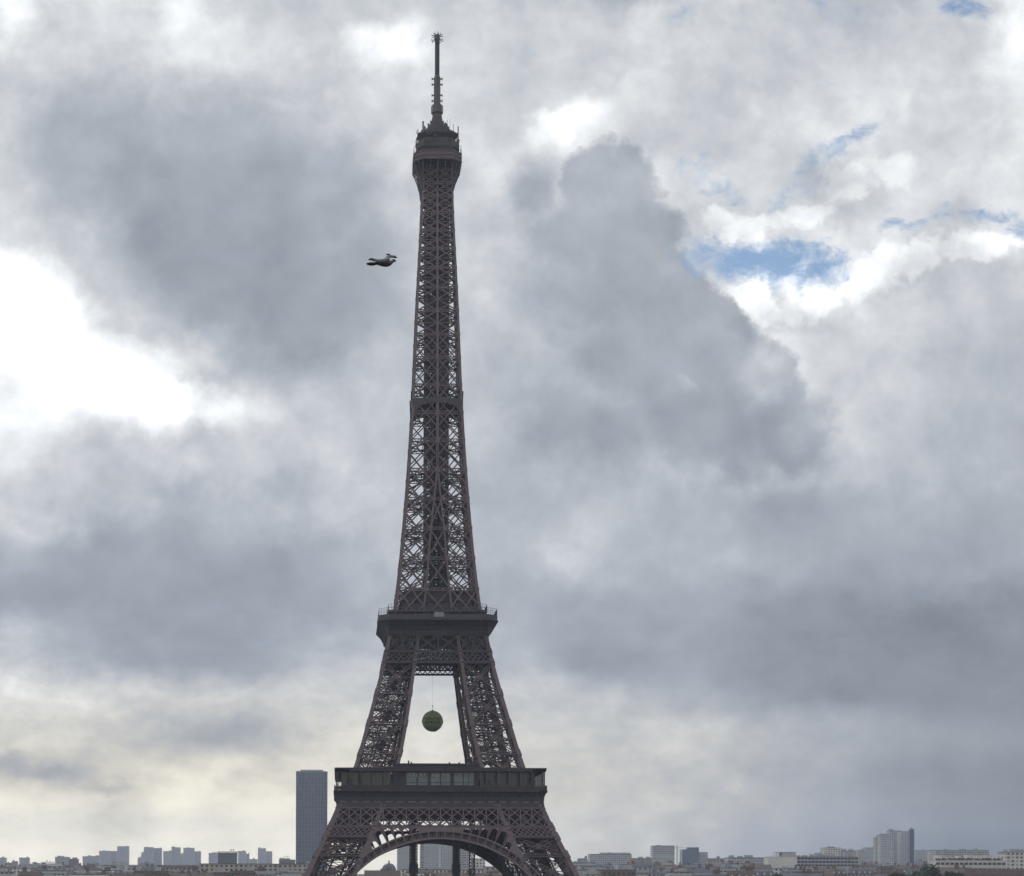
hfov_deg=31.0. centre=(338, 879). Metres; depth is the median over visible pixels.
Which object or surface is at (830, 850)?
apartment block
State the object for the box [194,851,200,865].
tower block
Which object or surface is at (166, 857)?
tower block
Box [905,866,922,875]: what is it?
town house
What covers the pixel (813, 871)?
town house
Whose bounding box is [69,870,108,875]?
town house
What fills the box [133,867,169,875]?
town house
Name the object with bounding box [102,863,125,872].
town house
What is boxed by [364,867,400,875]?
town house
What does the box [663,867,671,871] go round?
town house
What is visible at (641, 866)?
town house
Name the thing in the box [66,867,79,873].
town house
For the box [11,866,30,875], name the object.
town house
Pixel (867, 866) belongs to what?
town house
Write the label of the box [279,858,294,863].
apartment block
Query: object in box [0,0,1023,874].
sky
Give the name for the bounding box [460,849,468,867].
tower block
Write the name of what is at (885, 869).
town house
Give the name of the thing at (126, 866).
town house
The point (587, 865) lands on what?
town house
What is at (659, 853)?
office block
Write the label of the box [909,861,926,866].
town house
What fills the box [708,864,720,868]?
town house
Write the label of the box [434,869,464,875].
town house
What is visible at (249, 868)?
town house
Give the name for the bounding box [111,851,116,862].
tower block
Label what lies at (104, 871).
town house
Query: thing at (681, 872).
town house
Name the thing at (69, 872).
town house
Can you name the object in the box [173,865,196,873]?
town house
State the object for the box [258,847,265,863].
tower block
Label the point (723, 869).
town house
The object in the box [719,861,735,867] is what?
town house
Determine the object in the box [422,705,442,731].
tennis ball
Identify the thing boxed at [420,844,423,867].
tower block
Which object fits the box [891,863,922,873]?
town house
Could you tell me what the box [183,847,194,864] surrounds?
tower block
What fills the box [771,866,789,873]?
town house
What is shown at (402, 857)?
tower block
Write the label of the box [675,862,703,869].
town house
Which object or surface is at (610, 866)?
town house
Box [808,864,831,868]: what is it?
town house
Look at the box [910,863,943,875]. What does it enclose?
broadleaf tree
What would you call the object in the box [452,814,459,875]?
hoist column
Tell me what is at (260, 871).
town house
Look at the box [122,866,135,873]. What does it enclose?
town house
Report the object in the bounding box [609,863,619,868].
town house
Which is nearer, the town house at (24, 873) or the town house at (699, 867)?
the town house at (24, 873)
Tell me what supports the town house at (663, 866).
on the ground
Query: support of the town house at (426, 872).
on the ground
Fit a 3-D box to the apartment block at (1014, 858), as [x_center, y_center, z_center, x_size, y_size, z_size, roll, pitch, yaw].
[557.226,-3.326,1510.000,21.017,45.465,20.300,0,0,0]
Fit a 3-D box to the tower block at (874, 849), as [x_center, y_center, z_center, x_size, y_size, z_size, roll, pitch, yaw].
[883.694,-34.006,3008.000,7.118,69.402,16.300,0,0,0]
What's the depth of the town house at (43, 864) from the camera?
2703.47 m
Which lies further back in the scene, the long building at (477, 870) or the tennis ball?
the long building at (477, 870)
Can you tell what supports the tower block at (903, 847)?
on the ground
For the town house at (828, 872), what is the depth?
1353.84 m
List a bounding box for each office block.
[217,849,236,863]
[650,845,674,863]
[680,849,697,863]
[698,852,707,862]
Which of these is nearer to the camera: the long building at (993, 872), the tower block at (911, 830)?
the long building at (993, 872)
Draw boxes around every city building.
[40,860,56,864]
[471,858,484,867]
[577,856,587,861]
[630,857,651,863]
[705,856,723,865]
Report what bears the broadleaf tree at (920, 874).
on the ground
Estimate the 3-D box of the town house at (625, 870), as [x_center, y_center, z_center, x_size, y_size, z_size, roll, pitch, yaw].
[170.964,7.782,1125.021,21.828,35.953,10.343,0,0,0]
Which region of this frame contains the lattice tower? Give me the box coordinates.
[303,31,579,875]
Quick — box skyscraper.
[296,770,327,872]
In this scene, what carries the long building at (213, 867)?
on the ground
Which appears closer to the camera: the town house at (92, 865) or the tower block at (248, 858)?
the town house at (92, 865)
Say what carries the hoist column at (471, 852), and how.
on the ground
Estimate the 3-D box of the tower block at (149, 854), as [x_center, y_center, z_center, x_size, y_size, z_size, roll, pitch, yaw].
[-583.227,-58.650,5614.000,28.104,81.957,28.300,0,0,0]
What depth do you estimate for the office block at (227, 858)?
2600.00 m
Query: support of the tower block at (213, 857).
on the ground
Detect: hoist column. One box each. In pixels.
[409,809,417,875]
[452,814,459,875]
[469,814,474,875]
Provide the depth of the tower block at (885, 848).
2980.00 m
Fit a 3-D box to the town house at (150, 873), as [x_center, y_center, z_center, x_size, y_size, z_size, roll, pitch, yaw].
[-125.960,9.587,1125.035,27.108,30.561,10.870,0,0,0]
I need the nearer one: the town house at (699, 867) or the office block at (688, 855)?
the town house at (699, 867)
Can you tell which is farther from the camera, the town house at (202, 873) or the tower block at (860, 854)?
the tower block at (860, 854)
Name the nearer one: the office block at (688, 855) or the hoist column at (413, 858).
the hoist column at (413, 858)
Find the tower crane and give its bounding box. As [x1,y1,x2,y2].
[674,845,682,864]
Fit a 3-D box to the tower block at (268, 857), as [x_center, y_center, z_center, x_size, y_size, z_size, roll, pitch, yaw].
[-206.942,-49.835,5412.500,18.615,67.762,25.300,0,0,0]
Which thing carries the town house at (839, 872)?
on the ground
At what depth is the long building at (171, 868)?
1480.00 m
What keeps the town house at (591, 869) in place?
on the ground
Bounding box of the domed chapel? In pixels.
[382,861,395,869]
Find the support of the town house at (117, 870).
on the ground
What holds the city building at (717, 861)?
on the ground
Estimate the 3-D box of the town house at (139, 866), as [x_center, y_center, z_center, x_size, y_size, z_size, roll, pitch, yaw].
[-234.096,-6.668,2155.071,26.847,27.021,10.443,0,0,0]
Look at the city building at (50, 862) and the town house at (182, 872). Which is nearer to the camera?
the town house at (182, 872)
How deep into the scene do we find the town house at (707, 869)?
1353.11 m
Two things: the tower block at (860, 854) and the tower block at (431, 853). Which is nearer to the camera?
the tower block at (431, 853)
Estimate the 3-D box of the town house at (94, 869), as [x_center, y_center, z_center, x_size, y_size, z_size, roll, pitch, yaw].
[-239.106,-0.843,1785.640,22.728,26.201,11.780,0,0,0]
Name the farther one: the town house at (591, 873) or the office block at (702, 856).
the office block at (702, 856)
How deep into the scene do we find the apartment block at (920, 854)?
3900.00 m
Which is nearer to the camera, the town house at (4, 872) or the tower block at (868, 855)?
the town house at (4, 872)
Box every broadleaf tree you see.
[887,872,898,875]
[898,873,925,875]
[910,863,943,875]
[944,871,964,875]
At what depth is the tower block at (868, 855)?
4000.00 m
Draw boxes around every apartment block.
[0,857,6,864]
[19,857,29,864]
[55,856,69,864]
[69,857,78,867]
[83,855,99,865]
[250,858,257,863]
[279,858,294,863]
[764,852,796,867]
[820,846,840,856]
[841,849,855,856]
[914,849,929,860]
[997,849,1023,868]
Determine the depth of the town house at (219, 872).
1120.00 m
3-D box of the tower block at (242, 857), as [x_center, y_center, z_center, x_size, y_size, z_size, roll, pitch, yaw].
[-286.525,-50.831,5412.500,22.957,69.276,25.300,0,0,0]
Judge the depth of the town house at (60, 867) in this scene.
1950.95 m
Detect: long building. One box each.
[165,865,199,873]
[199,863,307,875]
[400,868,483,875]
[483,866,511,873]
[588,852,631,864]
[724,855,763,864]
[796,853,857,875]
[928,855,1006,868]
[930,849,988,859]
[957,869,1023,875]
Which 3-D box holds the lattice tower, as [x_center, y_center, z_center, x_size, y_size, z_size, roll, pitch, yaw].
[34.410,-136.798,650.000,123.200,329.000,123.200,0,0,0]
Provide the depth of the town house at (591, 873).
1235.39 m
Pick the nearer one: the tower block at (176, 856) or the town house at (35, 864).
the town house at (35, 864)
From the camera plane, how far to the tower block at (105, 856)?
5600.00 m
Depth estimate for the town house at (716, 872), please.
1233.23 m
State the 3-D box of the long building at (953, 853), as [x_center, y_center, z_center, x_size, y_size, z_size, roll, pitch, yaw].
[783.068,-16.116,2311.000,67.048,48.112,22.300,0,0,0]
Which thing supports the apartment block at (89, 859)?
on the ground
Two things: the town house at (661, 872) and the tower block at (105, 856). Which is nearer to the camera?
the town house at (661, 872)
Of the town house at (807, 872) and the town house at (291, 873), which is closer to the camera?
the town house at (807, 872)
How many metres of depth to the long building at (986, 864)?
1300.00 m
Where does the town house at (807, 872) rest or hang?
on the ground
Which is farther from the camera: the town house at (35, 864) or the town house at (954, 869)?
the town house at (35, 864)
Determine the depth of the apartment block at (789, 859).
1800.00 m
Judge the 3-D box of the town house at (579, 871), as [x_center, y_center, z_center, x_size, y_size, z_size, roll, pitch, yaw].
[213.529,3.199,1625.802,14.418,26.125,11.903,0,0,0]
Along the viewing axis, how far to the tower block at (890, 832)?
3050.00 m
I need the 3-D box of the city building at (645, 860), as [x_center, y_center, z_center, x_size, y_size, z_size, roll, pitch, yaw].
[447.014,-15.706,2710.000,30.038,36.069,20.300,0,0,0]
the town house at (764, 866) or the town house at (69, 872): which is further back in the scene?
the town house at (764, 866)
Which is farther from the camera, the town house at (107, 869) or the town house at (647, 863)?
the town house at (647, 863)
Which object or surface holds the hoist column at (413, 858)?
on the ground
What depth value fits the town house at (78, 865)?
2401.26 m
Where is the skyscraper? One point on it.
(311, 806)
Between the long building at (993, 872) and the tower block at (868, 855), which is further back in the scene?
the tower block at (868, 855)
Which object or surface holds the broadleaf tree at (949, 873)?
on the ground
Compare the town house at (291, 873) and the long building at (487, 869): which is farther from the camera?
the long building at (487, 869)
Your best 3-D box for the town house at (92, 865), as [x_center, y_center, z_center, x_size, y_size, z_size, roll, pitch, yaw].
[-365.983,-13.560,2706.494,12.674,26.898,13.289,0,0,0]
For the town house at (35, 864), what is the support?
on the ground
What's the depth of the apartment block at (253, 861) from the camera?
4600.00 m
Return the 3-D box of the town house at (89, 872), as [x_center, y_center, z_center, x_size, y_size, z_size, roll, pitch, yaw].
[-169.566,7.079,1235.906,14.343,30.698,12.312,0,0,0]
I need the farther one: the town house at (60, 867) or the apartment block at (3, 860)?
the apartment block at (3, 860)
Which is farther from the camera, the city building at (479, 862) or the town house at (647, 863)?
the town house at (647, 863)
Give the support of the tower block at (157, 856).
on the ground
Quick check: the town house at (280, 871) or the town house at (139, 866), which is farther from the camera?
the town house at (139, 866)
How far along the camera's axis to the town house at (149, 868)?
1781.79 m
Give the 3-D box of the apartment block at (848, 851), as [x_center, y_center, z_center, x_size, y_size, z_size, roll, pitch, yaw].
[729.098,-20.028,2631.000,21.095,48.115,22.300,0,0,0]
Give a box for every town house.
[0,868,13,875]
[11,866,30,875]
[18,867,42,875]
[27,866,41,871]
[32,862,39,866]
[36,868,65,875]
[39,862,54,866]
[47,862,65,869]
[56,869,74,875]
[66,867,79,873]
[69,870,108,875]
[73,863,82,869]
[78,867,97,873]
[82,865,101,870]
[87,862,95,867]
[98,867,115,874]
[98,869,111,875]
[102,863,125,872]
[102,865,121,873]
[112,870,155,875]
[115,861,128,869]
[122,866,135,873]
[128,862,150,869]
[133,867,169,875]
[141,863,154,870]
[170,870,190,875]
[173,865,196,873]
[191,870,212,875]
[213,869,254,875]
[230,866,253,871]
[256,866,275,875]
[276,868,288,875]
[283,870,301,875]
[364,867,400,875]
[406,868,433,875]
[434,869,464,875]
[437,871,451,875]
[460,871,501,875]
[573,861,594,867]
[576,868,587,875]
[578,863,601,869]
[581,871,598,875]
[583,868,606,873]
[598,865,635,875]
[602,862,613,868]
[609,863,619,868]
[620,861,650,872]
[637,870,658,875]
[638,860,657,865]
[650,863,675,868]
[650,865,659,872]
[654,867,667,875]
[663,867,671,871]
[666,867,691,875]
[671,865,690,871]
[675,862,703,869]
[687,865,712,873]
[692,868,725,875]
[693,864,714,869]
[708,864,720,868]
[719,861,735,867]
[719,864,736,873]
[726,866,756,875]
[732,865,741,870]
[739,866,773,875]
[741,861,763,866]
[744,863,771,869]
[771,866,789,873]
[779,869,822,875]
[780,866,805,872]
[792,868,823,875]
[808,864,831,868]
[813,867,833,875]
[818,864,846,875]
[847,864,877,875]
[855,861,876,868]
[872,870,905,875]
[877,864,894,874]
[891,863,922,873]
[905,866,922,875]
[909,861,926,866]
[935,864,971,874]
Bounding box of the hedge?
[935,858,1002,859]
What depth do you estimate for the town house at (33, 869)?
1954.11 m
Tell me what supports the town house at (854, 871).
on the ground
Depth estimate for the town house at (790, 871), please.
1483.12 m
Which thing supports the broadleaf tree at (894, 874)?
on the ground
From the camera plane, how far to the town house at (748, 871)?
1232.25 m
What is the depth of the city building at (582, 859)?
2601.09 m
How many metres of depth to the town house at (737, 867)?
1623.59 m
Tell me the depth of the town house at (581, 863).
2150.00 m
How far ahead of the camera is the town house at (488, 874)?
1124.54 m
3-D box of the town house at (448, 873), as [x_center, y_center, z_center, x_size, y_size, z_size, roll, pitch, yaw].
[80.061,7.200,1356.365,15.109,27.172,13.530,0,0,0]
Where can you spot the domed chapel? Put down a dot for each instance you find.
(390, 865)
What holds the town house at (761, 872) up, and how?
on the ground
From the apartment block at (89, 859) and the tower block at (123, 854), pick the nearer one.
the apartment block at (89, 859)
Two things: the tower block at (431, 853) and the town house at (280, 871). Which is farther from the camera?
the tower block at (431, 853)
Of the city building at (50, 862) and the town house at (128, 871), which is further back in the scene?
the city building at (50, 862)
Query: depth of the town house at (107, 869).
1483.64 m
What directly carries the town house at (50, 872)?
on the ground
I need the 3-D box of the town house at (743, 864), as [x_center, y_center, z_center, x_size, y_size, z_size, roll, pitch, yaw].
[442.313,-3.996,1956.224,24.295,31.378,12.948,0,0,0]
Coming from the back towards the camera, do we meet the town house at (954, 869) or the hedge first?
the hedge
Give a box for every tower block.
[99,850,110,864]
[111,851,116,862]
[117,846,128,862]
[144,847,153,862]
[154,847,161,866]
[163,850,171,864]
[171,846,180,864]
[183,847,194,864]
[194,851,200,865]
[209,852,217,862]
[238,850,245,863]
[246,853,249,863]
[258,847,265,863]
[266,851,271,863]
[397,846,408,869]
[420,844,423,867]
[424,844,451,867]
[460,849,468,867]
[855,849,864,864]
[863,847,872,862]
[873,837,876,863]
[876,834,893,864]
[886,829,897,864]
[897,831,909,864]
[909,827,913,862]
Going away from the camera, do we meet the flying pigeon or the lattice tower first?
the flying pigeon
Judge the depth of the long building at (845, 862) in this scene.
1820.00 m
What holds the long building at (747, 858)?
on the ground
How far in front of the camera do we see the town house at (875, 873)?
1357.03 m
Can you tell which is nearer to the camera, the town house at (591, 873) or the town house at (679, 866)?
the town house at (591, 873)
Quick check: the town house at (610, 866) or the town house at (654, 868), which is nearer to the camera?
the town house at (654, 868)
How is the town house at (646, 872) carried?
on the ground
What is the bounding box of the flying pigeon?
[366,253,396,266]
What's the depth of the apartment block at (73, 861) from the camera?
3500.00 m
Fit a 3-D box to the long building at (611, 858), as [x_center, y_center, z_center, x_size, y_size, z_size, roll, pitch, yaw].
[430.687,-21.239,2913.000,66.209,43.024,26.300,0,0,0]
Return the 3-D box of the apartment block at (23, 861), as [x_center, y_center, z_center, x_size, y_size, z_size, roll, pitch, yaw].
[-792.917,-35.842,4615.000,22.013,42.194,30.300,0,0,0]
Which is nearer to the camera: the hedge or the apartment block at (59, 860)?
the hedge

